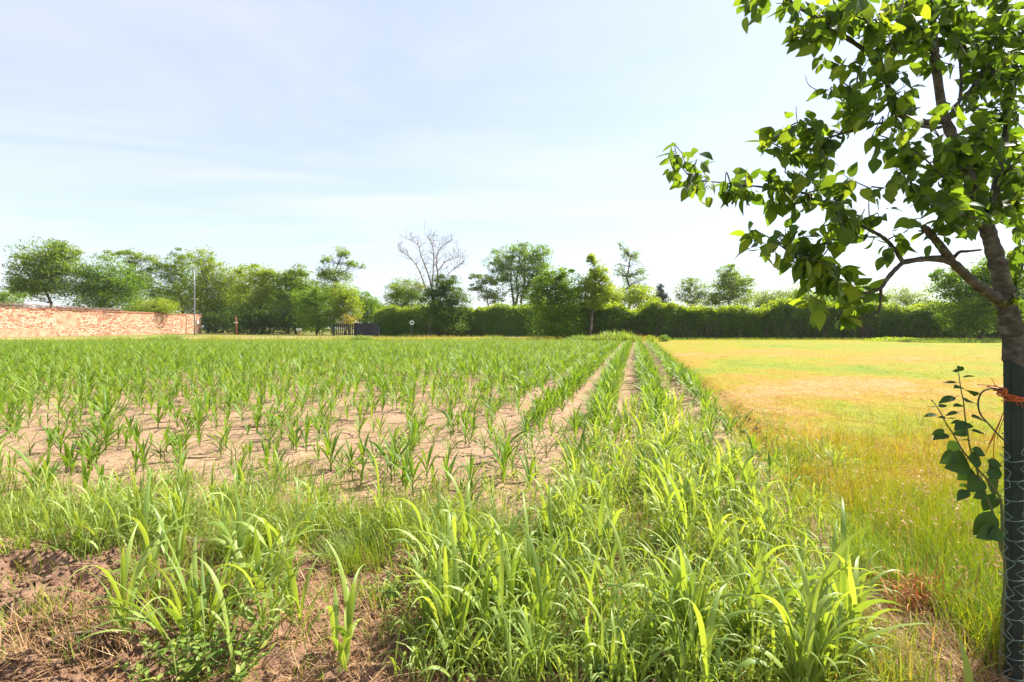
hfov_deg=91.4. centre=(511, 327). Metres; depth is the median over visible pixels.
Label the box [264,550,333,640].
broad grass plant
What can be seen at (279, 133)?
sky
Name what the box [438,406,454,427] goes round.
maize plant
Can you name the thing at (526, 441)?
maize plant
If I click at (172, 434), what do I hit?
maize plant
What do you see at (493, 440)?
maize plant
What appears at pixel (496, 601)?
broad grass plant
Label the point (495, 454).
maize plant
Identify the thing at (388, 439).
maize plant
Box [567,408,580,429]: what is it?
maize plant
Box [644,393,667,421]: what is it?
maize plant
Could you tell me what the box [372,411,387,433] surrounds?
maize plant
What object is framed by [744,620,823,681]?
broad grass plant
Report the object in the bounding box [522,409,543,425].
maize plant
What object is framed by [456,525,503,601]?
broad grass plant
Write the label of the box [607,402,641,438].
broad grass plant
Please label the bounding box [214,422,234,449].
maize plant
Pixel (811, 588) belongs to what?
broad grass plant
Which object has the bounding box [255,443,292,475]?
maize plant
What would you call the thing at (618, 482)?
maize plant
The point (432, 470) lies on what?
maize plant
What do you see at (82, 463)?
broad grass plant
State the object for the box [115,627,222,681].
leafy weed
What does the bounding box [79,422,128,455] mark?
maize plant
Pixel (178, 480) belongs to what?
broad grass plant
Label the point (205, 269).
airy tree
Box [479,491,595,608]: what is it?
broad grass plant
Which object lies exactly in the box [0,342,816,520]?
field
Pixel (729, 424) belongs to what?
maize plant
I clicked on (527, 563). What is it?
broad grass plant
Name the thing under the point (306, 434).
maize plant
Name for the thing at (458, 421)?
maize plant
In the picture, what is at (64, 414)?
maize plant
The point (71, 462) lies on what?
maize plant
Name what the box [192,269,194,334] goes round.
metal pole
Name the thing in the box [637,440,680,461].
maize plant
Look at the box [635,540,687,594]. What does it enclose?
broad grass plant
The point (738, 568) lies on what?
broad grass plant
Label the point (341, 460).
maize plant
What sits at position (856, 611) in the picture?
broad grass plant
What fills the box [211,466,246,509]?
broad grass plant
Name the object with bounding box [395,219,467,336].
bare tree
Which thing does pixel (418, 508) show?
broad grass plant
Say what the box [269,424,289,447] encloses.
maize plant
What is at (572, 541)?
broad grass plant
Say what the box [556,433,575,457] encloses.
maize plant
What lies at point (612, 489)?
broad grass plant
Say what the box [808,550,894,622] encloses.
broad grass plant
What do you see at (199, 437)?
maize plant
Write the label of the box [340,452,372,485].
maize plant
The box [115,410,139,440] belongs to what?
maize plant
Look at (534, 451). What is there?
maize plant
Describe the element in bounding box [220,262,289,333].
robinia tree
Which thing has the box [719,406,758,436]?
maize plant
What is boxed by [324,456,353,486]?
maize plant
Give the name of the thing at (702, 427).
maize plant
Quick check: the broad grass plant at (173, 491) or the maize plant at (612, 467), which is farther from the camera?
the maize plant at (612, 467)
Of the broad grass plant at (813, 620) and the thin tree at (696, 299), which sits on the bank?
the broad grass plant at (813, 620)
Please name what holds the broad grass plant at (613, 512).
on the bank
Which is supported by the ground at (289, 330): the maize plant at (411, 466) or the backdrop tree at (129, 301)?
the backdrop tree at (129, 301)
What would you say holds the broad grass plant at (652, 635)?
on the bank
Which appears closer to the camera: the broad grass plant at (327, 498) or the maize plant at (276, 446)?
the broad grass plant at (327, 498)
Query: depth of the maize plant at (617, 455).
4.12 m
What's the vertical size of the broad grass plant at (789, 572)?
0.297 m
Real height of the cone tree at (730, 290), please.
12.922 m
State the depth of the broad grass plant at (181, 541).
2.23 m
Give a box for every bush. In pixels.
[0,287,30,306]
[120,295,183,314]
[643,335,657,341]
[657,334,670,341]
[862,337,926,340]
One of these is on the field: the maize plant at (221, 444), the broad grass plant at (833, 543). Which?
the maize plant at (221, 444)
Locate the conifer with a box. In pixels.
[654,283,674,303]
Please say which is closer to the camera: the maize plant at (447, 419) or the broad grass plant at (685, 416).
the broad grass plant at (685, 416)
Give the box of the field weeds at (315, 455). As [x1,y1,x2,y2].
[1,366,686,499]
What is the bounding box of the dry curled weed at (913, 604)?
[859,543,1002,626]
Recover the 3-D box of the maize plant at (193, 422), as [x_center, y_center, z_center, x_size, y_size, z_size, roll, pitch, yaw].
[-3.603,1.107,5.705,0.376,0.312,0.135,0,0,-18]
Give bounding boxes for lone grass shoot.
[829,623,982,681]
[958,634,972,681]
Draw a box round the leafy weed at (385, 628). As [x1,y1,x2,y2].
[381,617,418,639]
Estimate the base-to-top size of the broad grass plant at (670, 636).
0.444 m
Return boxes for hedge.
[370,302,568,336]
[568,296,1020,338]
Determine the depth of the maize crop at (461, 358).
11.17 m
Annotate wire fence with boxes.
[994,432,1023,681]
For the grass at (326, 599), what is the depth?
1.93 m
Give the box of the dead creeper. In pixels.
[0,301,121,319]
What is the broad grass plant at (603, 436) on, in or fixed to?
on the field
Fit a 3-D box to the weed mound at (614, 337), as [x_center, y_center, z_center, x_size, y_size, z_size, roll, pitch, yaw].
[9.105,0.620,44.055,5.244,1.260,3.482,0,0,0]
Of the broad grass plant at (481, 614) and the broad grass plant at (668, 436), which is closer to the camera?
the broad grass plant at (481, 614)
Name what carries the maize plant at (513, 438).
on the field
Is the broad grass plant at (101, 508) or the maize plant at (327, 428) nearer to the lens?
the broad grass plant at (101, 508)
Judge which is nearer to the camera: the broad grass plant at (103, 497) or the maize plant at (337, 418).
the broad grass plant at (103, 497)
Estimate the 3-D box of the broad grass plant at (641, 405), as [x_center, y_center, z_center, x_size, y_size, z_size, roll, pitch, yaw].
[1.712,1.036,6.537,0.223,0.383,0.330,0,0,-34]
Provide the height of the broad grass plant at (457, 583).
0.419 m
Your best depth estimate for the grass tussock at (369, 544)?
2.49 m
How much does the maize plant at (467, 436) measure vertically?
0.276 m
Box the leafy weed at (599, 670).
[592,662,621,681]
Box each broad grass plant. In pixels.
[0,431,34,486]
[0,480,9,508]
[0,489,21,521]
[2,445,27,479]
[5,473,66,512]
[5,477,33,518]
[11,479,29,522]
[16,456,58,503]
[17,454,43,479]
[17,493,44,529]
[18,475,42,503]
[22,492,52,531]
[29,462,71,502]
[31,495,70,539]
[38,499,100,552]
[44,482,103,536]
[45,470,85,523]
[57,493,100,550]
[61,474,142,553]
[62,472,123,523]
[67,521,192,633]
[70,469,115,523]
[71,476,109,514]
[72,450,95,478]
[75,485,122,523]
[79,523,102,557]
[91,457,131,508]
[93,474,121,511]
[94,465,164,524]
[97,475,164,522]
[101,470,144,513]
[103,490,129,515]
[110,471,189,597]
[114,480,136,508]
[121,479,162,516]
[123,486,142,517]
[129,473,156,515]
[130,518,167,547]
[143,500,203,587]
[145,447,204,526]
[148,449,188,477]
[150,452,186,488]
[151,473,192,544]
[153,468,192,514]
[154,480,209,533]
[157,463,181,497]
[159,471,180,506]
[160,464,197,513]
[163,493,198,535]
[171,485,200,515]
[172,461,194,492]
[182,465,208,492]
[184,479,218,525]
[186,487,201,523]
[194,556,274,667]
[198,458,229,500]
[201,491,276,576]
[205,482,225,516]
[205,486,239,522]
[209,528,321,639]
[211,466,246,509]
[216,461,267,512]
[221,507,299,602]
[224,457,256,514]
[227,502,332,593]
[230,476,273,508]
[242,474,267,517]
[246,494,259,531]
[249,477,291,514]
[257,468,279,510]
[259,466,266,487]
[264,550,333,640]
[266,442,295,487]
[266,546,309,619]
[281,467,319,511]
[284,457,323,535]
[286,500,315,538]
[289,469,345,530]
[302,499,331,541]
[311,480,339,525]
[313,485,340,524]
[319,534,371,672]
[335,488,363,523]
[344,454,407,522]
[345,506,386,545]
[379,523,472,638]
[385,486,420,542]
[386,475,475,558]
[388,479,412,523]
[391,491,433,537]
[395,547,529,681]
[396,518,471,636]
[398,542,494,653]
[402,529,466,620]
[405,515,521,614]
[406,563,456,638]
[407,491,471,562]
[407,547,470,611]
[413,525,482,651]
[417,542,433,621]
[420,504,442,565]
[429,467,498,561]
[434,506,519,615]
[445,502,533,614]
[445,530,540,676]
[447,507,461,581]
[448,521,476,642]
[451,558,538,649]
[453,565,518,656]
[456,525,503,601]
[464,548,510,616]
[466,488,513,573]
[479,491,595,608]
[479,521,539,595]
[480,517,523,570]
[486,512,529,633]
[487,535,531,577]
[494,586,555,681]
[495,509,535,560]
[497,529,558,596]
[498,534,566,632]
[500,612,578,681]
[505,575,559,658]
[506,592,573,681]
[512,519,556,584]
[512,538,593,629]
[518,526,573,638]
[522,474,569,548]
[530,494,575,540]
[531,485,572,587]
[535,520,584,575]
[537,475,583,525]
[538,471,587,528]
[540,493,590,578]
[548,431,595,496]
[549,526,649,653]
[551,460,577,498]
[561,504,653,624]
[561,509,614,575]
[562,451,592,477]
[564,470,593,502]
[569,594,644,681]
[571,597,629,681]
[577,545,629,620]
[581,433,595,469]
[582,459,608,501]
[582,469,616,520]
[587,453,623,506]
[591,421,613,452]
[591,595,643,681]
[592,389,619,415]
[595,571,647,647]
[598,470,626,503]
[599,430,661,497]
[599,496,633,544]
[600,612,678,681]
[601,481,623,511]
[603,512,666,629]
[606,472,620,501]
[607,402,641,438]
[612,401,629,434]
[612,577,662,647]
[614,474,639,497]
[618,537,775,668]
[622,562,665,666]
[623,547,717,638]
[624,604,686,668]
[631,541,748,643]
[633,478,717,557]
[634,563,681,632]
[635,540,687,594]
[638,393,654,419]
[641,422,662,447]
[641,527,760,649]
[642,493,676,553]
[643,408,668,431]
[643,474,695,534]
[643,575,720,681]
[645,622,719,681]
[647,436,686,476]
[647,491,696,548]
[648,436,686,460]
[649,457,663,496]
[649,598,742,681]
[650,464,716,525]
[654,424,686,447]
[657,496,689,555]
[658,462,727,527]
[660,579,735,678]
[663,518,746,633]
[665,404,700,433]
[666,520,709,584]
[671,589,740,681]
[672,583,729,681]
[675,471,688,510]
[681,550,717,588]
[683,408,700,452]
[684,446,724,489]
[685,547,748,635]
[691,484,724,539]
[693,511,730,560]
[696,523,813,655]
[704,477,711,500]
[708,571,729,643]
[709,450,769,515]
[713,456,740,493]
[718,475,775,637]
[720,475,755,516]
[722,568,836,681]
[727,542,834,629]
[728,543,783,608]
[733,547,904,681]
[738,600,799,681]
[740,495,785,561]
[741,517,790,568]
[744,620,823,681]
[749,547,885,681]
[759,525,872,646]
[762,562,806,655]
[764,531,820,598]
[767,567,822,627]
[771,555,840,623]
[771,580,876,681]
[772,519,887,631]
[775,481,807,538]
[777,579,866,681]
[786,562,903,669]
[788,555,899,681]
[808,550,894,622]
[821,497,904,667]
[831,585,903,657]
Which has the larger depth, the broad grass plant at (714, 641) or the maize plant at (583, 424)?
the maize plant at (583, 424)
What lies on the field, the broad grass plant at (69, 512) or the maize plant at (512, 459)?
the maize plant at (512, 459)
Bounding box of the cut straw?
[717,372,1002,441]
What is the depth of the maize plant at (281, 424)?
5.85 m
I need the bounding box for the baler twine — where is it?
[977,378,1023,459]
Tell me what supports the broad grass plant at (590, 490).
on the field
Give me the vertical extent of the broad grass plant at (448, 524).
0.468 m
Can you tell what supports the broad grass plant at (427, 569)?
on the bank
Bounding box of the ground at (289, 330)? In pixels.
[201,329,353,331]
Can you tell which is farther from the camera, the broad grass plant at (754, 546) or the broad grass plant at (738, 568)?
the broad grass plant at (754, 546)
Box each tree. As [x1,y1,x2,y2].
[0,233,90,305]
[49,252,154,311]
[102,248,165,311]
[102,285,150,311]
[141,283,196,313]
[142,247,204,313]
[167,245,231,332]
[188,262,254,332]
[192,280,238,332]
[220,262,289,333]
[262,263,324,333]
[298,280,332,332]
[324,279,367,334]
[348,288,381,330]
[367,296,386,310]
[379,276,427,308]
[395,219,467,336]
[413,271,474,336]
[467,273,508,306]
[481,240,556,305]
[516,263,594,338]
[576,253,616,335]
[612,237,650,308]
[656,0,1023,645]
[672,274,711,306]
[700,260,760,309]
[747,289,795,308]
[778,283,825,299]
[811,292,833,301]
[852,281,901,303]
[883,282,937,306]
[920,249,1023,339]
[997,276,1023,325]
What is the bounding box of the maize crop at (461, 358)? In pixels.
[0,338,724,459]
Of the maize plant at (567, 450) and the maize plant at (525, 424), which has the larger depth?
the maize plant at (525, 424)
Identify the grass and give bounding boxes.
[0,333,658,340]
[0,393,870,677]
[0,400,905,681]
[0,534,538,681]
[540,370,809,571]
[639,337,1000,339]
[711,552,1005,681]
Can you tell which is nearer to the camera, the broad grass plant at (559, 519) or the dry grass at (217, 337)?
the broad grass plant at (559, 519)
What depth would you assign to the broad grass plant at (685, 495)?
3.01 m
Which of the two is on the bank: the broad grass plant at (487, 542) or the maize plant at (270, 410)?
the broad grass plant at (487, 542)
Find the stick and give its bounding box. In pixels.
[38,630,121,650]
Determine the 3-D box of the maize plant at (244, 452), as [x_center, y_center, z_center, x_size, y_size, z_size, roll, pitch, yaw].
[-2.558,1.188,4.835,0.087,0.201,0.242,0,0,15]
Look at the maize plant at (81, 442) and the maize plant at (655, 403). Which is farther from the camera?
the maize plant at (655, 403)
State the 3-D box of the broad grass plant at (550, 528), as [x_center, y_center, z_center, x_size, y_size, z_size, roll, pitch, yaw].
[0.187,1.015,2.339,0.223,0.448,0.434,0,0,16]
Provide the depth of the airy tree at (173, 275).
111.87 m
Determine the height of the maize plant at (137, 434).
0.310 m
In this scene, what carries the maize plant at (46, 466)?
on the field
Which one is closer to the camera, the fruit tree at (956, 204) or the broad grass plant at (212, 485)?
the fruit tree at (956, 204)
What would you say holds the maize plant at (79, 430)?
on the field
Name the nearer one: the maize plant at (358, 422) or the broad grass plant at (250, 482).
the broad grass plant at (250, 482)
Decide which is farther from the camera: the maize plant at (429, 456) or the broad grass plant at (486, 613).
the maize plant at (429, 456)
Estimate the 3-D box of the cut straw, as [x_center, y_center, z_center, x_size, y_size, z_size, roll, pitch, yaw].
[7.520,1.169,11.051,13.455,0.224,5.557,0,0,-45]
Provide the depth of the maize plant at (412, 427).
5.10 m
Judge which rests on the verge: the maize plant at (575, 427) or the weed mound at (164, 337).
the weed mound at (164, 337)
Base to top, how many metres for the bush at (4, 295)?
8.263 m
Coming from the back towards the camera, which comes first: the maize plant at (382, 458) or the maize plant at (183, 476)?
the maize plant at (382, 458)
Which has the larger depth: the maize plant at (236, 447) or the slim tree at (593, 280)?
the slim tree at (593, 280)
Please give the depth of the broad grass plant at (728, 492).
3.27 m
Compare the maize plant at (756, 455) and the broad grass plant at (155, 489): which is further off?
the maize plant at (756, 455)
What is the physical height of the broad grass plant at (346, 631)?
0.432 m
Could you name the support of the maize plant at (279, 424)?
on the field
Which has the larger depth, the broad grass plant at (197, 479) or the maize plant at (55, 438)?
the maize plant at (55, 438)
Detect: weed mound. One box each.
[111,336,135,340]
[141,333,188,340]
[349,334,371,339]
[475,334,515,340]
[562,334,590,340]
[589,329,642,341]
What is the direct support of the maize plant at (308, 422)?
on the field
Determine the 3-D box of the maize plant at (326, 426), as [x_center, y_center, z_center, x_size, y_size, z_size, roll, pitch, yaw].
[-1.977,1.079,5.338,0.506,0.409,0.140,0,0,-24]
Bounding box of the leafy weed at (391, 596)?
[355,566,408,613]
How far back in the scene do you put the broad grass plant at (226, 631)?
1.69 m
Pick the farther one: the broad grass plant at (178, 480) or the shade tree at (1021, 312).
the shade tree at (1021, 312)
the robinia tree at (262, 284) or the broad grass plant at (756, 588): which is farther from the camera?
the robinia tree at (262, 284)
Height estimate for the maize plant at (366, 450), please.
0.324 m
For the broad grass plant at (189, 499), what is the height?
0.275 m
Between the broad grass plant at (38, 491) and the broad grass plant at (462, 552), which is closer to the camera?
the broad grass plant at (462, 552)
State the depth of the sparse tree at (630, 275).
75.75 m
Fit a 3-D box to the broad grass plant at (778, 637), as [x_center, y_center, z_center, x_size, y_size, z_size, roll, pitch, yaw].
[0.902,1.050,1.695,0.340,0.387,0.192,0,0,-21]
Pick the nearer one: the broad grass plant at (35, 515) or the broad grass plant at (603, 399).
the broad grass plant at (35, 515)
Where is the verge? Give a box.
[2,332,930,341]
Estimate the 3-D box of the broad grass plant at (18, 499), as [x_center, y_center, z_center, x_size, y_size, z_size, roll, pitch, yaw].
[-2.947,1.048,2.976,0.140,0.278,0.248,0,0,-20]
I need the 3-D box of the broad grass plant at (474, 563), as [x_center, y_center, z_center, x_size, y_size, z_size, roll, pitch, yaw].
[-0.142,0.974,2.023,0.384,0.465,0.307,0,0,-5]
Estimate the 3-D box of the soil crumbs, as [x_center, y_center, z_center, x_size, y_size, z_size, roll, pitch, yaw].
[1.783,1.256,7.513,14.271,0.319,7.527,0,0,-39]
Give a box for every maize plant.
[0,400,30,429]
[0,404,16,428]
[0,409,24,433]
[0,440,70,487]
[2,453,56,490]
[4,413,26,437]
[10,411,40,427]
[10,431,51,455]
[13,406,26,426]
[16,451,78,480]
[29,414,43,425]
[29,423,66,448]
[29,445,62,488]
[34,424,56,450]
[39,423,76,452]
[52,434,82,475]
[54,404,83,427]
[54,418,66,437]
[60,438,70,472]
[61,421,96,440]
[62,440,107,468]
[66,415,80,435]
[72,436,111,470]
[73,413,110,431]
[74,407,123,442]
[74,433,88,458]
[76,431,105,467]
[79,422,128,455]
[82,458,92,492]
[83,437,119,463]
[87,423,116,442]
[92,460,109,485]
[94,405,145,439]
[95,397,116,425]
[95,424,124,446]
[96,406,126,425]
[99,412,115,450]
[103,406,132,425]
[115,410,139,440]
[116,443,144,473]
[118,420,141,445]
[122,427,132,448]
[123,412,153,431]
[125,434,152,470]
[138,427,186,460]
[144,397,176,426]
[144,462,161,487]
[145,434,188,461]
[158,420,174,451]
[159,398,196,426]
[160,427,200,452]
[161,447,189,473]
[164,430,201,452]
[166,432,195,461]
[171,466,186,490]
[172,409,197,432]
[175,423,187,449]
[180,413,213,434]
[185,402,205,428]
[195,427,205,445]
[202,429,227,452]
[203,427,237,456]
[205,409,222,429]
[211,429,257,460]
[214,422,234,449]
[218,434,243,456]
[221,415,233,431]
[226,453,255,483]
[238,437,254,459]
[238,442,257,457]
[238,458,305,494]
[242,401,269,420]
[244,420,253,433]
[253,408,265,432]
[254,425,276,442]
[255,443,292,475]
[256,422,288,448]
[257,431,271,466]
[258,400,291,429]
[259,409,288,427]
[263,406,280,429]
[264,415,302,439]
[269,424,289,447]
[269,435,286,464]
[270,406,308,440]
[271,416,292,431]
[277,422,311,449]
[279,421,298,448]
[281,423,307,451]
[294,418,309,450]
[298,410,313,430]
[302,401,327,429]
[308,412,348,444]
[308,415,334,440]
[309,439,321,463]
[311,428,347,471]
[311,429,333,455]
[316,413,337,433]
[319,413,331,432]
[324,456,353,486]
[328,442,360,470]
[330,449,369,481]
[331,409,347,427]
[331,450,352,471]
[336,436,361,471]
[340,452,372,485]
[350,414,368,430]
[351,429,370,464]
[352,418,365,437]
[354,436,386,469]
[360,435,416,482]
[363,451,392,478]
[365,442,406,472]
[366,425,399,457]
[369,415,376,432]
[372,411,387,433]
[374,425,405,459]
[376,420,405,444]
[379,438,428,484]
[380,430,402,473]
[387,433,423,452]
[387,447,439,495]
[391,423,417,444]
[391,450,429,489]
[396,410,430,442]
[397,430,426,445]
[400,429,428,456]
[404,444,415,468]
[405,404,417,424]
[406,417,416,449]
[407,420,438,444]
[410,416,425,439]
[414,441,441,476]
[423,423,446,443]
[424,459,439,484]
[429,447,461,486]
[435,404,467,434]
[435,454,499,500]
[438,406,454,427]
[438,437,465,456]
[440,445,458,478]
[441,416,459,438]
[451,422,480,445]
[452,409,461,430]
[458,475,465,492]
[460,406,467,426]
[460,418,478,443]
[463,451,486,484]
[464,409,480,427]
[468,413,477,431]
[468,423,499,454]
[480,406,503,420]
[481,425,517,456]
[481,445,518,475]
[484,427,502,449]
[486,418,498,441]
[488,424,533,454]
[490,413,512,434]
[492,440,510,482]
[497,433,517,465]
[501,436,534,475]
[514,426,539,452]
[514,447,555,478]
[515,406,539,433]
[517,445,537,490]
[519,407,529,438]
[519,433,553,465]
[520,416,547,447]
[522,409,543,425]
[522,419,571,457]
[525,408,551,425]
[529,404,538,419]
[537,416,542,434]
[542,424,568,448]
[547,417,556,436]
[551,415,572,442]
[555,414,585,440]
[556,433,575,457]
[557,438,591,472]
[559,434,583,457]
[560,423,594,456]
[565,400,583,422]
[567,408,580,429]
[573,413,579,436]
[573,430,597,460]
[574,407,595,433]
[586,405,599,425]
[587,432,618,464]
[593,402,615,419]
[593,413,603,429]
[596,404,623,432]
[596,451,615,480]
[600,443,624,471]
[602,408,611,432]
[606,413,625,441]
[609,468,625,494]
[623,419,646,436]
[627,443,681,477]
[632,446,643,490]
[637,404,674,425]
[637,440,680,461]
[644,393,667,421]
[648,402,656,427]
[654,410,682,429]
[684,440,726,466]
[685,432,724,461]
[687,419,716,437]
[693,415,718,449]
[696,404,729,428]
[707,447,752,473]
[710,406,721,422]
[712,409,747,440]
[714,403,743,428]
[716,412,740,438]
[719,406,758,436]
[732,445,769,468]
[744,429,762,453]
[756,451,788,481]
[767,457,808,491]
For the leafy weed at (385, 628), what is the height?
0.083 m
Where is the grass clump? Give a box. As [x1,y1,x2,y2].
[6,498,341,681]
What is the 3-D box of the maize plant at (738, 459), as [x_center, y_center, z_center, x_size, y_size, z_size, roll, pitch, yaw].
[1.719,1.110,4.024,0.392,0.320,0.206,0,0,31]
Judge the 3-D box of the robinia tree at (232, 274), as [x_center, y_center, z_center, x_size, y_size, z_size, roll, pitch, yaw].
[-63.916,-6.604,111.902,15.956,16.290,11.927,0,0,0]
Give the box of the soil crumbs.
[0,371,780,681]
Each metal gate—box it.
[333,323,355,335]
[356,322,379,336]
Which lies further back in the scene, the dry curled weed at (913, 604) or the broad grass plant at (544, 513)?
the broad grass plant at (544, 513)
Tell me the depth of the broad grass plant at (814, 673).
1.62 m
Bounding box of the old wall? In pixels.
[0,307,201,336]
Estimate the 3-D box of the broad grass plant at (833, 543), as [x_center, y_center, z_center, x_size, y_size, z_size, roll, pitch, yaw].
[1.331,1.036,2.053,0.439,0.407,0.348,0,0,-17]
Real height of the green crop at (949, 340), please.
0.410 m
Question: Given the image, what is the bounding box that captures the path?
[2,337,323,338]
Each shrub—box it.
[192,299,239,332]
[216,298,284,333]
[251,300,316,333]
[285,283,340,334]
[337,313,356,334]
[600,283,639,306]
[625,283,660,309]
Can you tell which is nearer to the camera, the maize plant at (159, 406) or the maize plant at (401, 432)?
the maize plant at (401, 432)
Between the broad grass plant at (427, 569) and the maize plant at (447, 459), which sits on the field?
the maize plant at (447, 459)
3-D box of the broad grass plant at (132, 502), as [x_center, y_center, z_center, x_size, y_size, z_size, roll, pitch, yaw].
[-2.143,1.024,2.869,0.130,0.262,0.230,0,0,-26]
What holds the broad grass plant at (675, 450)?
on the field
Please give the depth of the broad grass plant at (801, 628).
1.70 m
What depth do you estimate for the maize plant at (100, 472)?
3.82 m
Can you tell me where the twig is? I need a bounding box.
[7,603,12,624]
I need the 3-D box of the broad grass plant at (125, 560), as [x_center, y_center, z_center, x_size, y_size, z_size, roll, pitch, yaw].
[-1.435,0.958,1.835,0.347,0.406,0.438,0,0,30]
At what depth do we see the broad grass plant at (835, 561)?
1.81 m
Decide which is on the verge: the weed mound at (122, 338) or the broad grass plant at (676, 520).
the weed mound at (122, 338)
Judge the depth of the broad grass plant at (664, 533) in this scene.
2.67 m
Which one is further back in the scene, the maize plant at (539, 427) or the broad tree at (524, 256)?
the broad tree at (524, 256)
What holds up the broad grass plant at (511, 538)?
on the bank
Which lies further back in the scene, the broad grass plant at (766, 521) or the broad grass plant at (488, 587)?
the broad grass plant at (766, 521)
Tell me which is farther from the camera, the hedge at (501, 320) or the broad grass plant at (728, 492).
the hedge at (501, 320)
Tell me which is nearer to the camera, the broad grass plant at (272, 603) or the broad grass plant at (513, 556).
the broad grass plant at (272, 603)
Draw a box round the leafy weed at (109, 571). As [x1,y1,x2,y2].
[105,555,150,576]
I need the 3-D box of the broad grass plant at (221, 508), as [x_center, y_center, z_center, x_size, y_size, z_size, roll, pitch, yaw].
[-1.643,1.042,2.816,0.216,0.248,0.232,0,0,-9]
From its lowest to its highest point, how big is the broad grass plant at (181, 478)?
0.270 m
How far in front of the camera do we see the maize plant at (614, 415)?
5.89 m
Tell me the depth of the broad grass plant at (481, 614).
1.86 m
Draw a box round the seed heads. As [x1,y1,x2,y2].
[716,379,1003,596]
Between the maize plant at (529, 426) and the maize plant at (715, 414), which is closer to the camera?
the maize plant at (529, 426)
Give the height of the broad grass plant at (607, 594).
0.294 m
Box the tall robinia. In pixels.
[310,245,366,333]
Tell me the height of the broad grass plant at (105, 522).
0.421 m
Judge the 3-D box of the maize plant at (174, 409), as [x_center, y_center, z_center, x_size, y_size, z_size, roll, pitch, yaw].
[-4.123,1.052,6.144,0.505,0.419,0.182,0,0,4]
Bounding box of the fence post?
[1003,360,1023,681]
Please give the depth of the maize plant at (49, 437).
5.01 m
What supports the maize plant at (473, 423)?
on the field
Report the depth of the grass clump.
1.86 m
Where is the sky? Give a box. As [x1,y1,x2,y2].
[0,0,1023,328]
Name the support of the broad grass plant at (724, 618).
on the bank
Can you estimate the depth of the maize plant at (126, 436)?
5.19 m
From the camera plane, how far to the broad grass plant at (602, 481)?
3.05 m
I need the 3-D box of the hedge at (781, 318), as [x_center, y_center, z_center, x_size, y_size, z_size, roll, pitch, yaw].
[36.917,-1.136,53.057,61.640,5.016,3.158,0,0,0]
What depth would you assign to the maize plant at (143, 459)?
4.29 m
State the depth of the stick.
1.84 m
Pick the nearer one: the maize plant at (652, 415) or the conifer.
the maize plant at (652, 415)
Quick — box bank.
[0,499,1003,681]
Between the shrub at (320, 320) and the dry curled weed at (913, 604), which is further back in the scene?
the shrub at (320, 320)
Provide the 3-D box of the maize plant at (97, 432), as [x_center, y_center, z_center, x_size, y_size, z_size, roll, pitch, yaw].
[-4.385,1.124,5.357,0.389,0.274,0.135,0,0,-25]
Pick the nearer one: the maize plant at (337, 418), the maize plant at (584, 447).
the maize plant at (584, 447)
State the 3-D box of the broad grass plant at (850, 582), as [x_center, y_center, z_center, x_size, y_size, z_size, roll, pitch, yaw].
[1.295,0.973,1.841,0.246,0.543,0.572,0,0,45]
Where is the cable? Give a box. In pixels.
[977,388,1007,443]
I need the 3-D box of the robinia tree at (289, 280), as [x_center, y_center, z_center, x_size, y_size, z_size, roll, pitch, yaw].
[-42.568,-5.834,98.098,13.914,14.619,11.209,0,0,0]
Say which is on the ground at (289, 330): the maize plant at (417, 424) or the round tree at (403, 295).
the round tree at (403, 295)
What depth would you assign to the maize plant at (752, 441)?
4.77 m
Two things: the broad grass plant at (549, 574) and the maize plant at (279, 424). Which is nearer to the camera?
the broad grass plant at (549, 574)
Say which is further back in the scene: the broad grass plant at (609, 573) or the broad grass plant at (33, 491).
the broad grass plant at (33, 491)
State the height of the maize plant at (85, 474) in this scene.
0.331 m
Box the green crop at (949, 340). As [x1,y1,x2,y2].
[884,338,1001,342]
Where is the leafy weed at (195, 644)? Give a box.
[129,591,294,681]
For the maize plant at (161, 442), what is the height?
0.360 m
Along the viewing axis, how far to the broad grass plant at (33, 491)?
3.33 m
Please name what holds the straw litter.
on the bank
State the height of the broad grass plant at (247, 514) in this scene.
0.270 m
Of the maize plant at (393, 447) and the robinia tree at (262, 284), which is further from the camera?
the robinia tree at (262, 284)
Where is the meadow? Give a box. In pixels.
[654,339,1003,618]
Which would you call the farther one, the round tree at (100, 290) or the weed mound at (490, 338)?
the round tree at (100, 290)
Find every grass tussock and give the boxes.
[191,495,305,559]
[302,511,407,575]
[563,411,609,427]
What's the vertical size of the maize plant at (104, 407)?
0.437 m
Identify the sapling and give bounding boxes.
[924,365,1006,681]
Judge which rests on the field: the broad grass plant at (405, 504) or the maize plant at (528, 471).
the maize plant at (528, 471)
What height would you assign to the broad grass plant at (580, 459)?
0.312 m
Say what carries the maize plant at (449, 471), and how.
on the field
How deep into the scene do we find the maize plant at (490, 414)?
6.30 m
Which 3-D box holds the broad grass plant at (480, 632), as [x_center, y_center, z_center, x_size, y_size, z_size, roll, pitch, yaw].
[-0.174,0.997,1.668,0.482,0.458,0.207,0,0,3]
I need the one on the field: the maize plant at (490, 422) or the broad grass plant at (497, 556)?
the maize plant at (490, 422)
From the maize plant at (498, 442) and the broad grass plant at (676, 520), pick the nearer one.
the broad grass plant at (676, 520)
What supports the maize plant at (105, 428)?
on the field
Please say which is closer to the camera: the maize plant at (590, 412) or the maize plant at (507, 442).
the maize plant at (507, 442)
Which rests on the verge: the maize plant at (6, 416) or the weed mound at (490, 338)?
the weed mound at (490, 338)
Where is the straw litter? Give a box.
[0,524,1018,681]
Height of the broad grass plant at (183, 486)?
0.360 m

